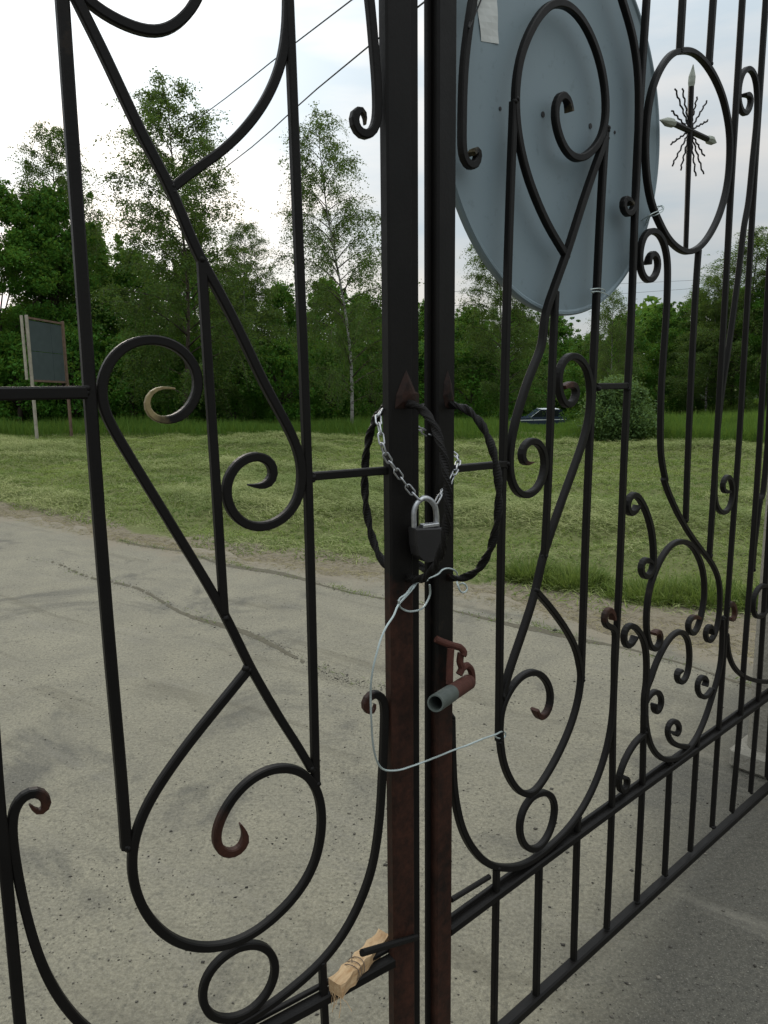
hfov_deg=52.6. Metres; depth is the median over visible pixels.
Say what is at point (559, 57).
round plate
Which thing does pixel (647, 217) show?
tie wire
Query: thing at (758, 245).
birch tree
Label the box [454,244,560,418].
birch tree
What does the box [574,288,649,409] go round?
birch tree
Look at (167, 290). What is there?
birch tree
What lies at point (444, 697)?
pipe lock
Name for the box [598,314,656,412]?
leafy tree
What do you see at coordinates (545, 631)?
pavement crack
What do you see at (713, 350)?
birch tree
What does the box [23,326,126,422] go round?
shrub
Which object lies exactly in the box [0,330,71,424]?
shrub
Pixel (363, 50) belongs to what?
power cable
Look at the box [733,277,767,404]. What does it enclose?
leafy tree
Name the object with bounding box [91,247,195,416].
leafy tree
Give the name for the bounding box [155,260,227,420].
leafy tree
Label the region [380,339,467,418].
shrub
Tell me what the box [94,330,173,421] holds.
shrub
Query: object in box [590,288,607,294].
tie wire
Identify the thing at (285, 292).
leafy tree
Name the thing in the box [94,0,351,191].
power cable
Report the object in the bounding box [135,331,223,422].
shrub
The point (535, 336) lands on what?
leafy tree
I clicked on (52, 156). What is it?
birch tree
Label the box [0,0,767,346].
sky
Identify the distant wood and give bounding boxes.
[1,295,758,417]
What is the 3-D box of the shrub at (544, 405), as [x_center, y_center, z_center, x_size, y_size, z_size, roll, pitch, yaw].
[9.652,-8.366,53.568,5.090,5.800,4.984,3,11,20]
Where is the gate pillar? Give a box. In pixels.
[729,480,767,778]
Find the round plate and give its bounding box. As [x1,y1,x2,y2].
[455,0,659,315]
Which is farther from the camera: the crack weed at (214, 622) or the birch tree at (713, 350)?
the birch tree at (713, 350)
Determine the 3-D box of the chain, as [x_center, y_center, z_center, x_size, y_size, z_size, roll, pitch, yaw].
[0.076,-0.100,1.354,0.086,0.167,0.238,8,13,39]
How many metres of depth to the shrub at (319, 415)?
27.05 m
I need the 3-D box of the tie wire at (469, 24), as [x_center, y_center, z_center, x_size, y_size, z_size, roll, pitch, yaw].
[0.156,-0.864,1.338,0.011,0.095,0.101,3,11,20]
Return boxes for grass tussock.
[492,552,759,611]
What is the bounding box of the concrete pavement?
[0,517,767,1023]
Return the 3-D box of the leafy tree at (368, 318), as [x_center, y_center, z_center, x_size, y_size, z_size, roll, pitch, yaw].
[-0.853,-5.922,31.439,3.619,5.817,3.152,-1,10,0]
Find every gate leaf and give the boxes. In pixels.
[0,0,452,1023]
[419,0,767,1023]
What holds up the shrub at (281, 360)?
on the ground at (637, 613)
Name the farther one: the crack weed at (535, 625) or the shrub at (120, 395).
the shrub at (120, 395)
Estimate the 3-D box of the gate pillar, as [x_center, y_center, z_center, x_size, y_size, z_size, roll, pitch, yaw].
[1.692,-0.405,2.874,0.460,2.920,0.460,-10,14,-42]
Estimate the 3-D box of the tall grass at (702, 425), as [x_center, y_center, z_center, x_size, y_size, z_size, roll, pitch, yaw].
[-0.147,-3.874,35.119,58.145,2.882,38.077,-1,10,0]
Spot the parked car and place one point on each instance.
(538, 416)
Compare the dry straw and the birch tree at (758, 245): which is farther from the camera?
the birch tree at (758, 245)
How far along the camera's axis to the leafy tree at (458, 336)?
33.79 m
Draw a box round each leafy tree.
[0,177,76,422]
[0,180,121,419]
[59,221,137,412]
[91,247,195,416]
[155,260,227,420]
[196,277,279,420]
[252,280,317,419]
[293,275,364,418]
[327,292,382,417]
[418,298,464,416]
[455,305,500,418]
[489,310,548,417]
[524,316,582,411]
[555,332,621,421]
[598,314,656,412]
[637,302,700,413]
[653,294,728,413]
[695,285,767,409]
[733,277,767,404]
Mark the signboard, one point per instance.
(49, 366)
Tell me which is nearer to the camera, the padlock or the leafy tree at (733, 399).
the padlock
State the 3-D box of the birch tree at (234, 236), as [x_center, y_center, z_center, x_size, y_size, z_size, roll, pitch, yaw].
[-5.006,-6.744,28.604,4.596,7.538,4.615,-1,10,0]
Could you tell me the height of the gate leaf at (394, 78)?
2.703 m
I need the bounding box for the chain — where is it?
[375,408,460,504]
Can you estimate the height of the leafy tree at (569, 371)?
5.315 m
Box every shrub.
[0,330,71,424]
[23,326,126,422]
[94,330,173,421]
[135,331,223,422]
[197,332,280,423]
[237,336,327,422]
[287,339,363,421]
[325,336,382,419]
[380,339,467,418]
[454,343,517,420]
[492,351,556,420]
[532,352,584,417]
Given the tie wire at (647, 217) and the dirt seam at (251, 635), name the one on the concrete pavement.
the dirt seam at (251, 635)
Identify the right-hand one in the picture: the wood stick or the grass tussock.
the grass tussock
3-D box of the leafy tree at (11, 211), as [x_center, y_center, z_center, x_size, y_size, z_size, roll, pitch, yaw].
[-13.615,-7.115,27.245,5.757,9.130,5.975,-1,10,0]
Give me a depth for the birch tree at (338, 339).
21.81 m
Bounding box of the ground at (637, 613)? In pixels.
[0,389,765,658]
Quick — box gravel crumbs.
[0,541,766,1023]
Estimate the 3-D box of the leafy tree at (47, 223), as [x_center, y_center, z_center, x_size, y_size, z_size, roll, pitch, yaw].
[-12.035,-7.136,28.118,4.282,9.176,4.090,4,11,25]
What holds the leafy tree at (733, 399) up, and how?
on the ground at (637, 613)
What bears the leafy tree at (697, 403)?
on the ground at (637, 613)
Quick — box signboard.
[20,315,72,439]
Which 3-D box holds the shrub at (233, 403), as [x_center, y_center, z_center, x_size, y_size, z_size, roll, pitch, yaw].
[-5.196,-4.476,27.241,3.098,3.758,3.034,4,11,22]
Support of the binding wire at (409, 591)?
attached to the gate leaf at (394, 78)
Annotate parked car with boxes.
[509,408,567,424]
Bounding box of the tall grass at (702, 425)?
[0,397,766,442]
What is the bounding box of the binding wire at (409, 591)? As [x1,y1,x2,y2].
[370,567,505,771]
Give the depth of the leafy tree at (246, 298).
29.77 m
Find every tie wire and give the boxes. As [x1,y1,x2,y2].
[468,0,481,28]
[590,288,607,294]
[641,205,663,225]
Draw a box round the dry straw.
[0,504,755,662]
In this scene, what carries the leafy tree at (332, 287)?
on the ground at (637, 613)
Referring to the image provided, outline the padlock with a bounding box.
[408,495,441,562]
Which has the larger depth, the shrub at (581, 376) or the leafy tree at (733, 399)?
the shrub at (581, 376)
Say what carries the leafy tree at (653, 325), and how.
on the ground at (637, 613)
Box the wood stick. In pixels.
[328,928,387,1016]
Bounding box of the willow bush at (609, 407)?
[570,374,664,440]
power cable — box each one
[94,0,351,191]
[111,1,423,246]
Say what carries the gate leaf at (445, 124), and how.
attached to the gate pillar
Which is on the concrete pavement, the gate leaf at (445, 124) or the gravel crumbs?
the gravel crumbs
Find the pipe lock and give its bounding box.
[427,652,475,711]
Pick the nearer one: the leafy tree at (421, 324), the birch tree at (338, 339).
the birch tree at (338, 339)
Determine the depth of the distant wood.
57.13 m
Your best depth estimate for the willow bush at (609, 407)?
17.02 m
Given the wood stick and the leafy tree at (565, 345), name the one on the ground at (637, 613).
the leafy tree at (565, 345)
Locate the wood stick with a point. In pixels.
(347, 975)
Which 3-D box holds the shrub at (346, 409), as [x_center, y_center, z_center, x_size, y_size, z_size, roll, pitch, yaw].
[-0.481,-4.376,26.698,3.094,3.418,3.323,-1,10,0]
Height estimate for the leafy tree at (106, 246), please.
9.270 m
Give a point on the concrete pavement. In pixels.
(164, 697)
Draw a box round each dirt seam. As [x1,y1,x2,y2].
[52,561,303,662]
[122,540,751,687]
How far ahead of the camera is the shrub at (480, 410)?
26.90 m
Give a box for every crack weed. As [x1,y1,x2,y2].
[31,557,384,686]
[117,539,751,684]
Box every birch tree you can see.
[0,118,132,412]
[69,66,282,421]
[192,218,296,416]
[260,101,423,431]
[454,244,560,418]
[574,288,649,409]
[649,225,767,410]
[652,274,754,410]

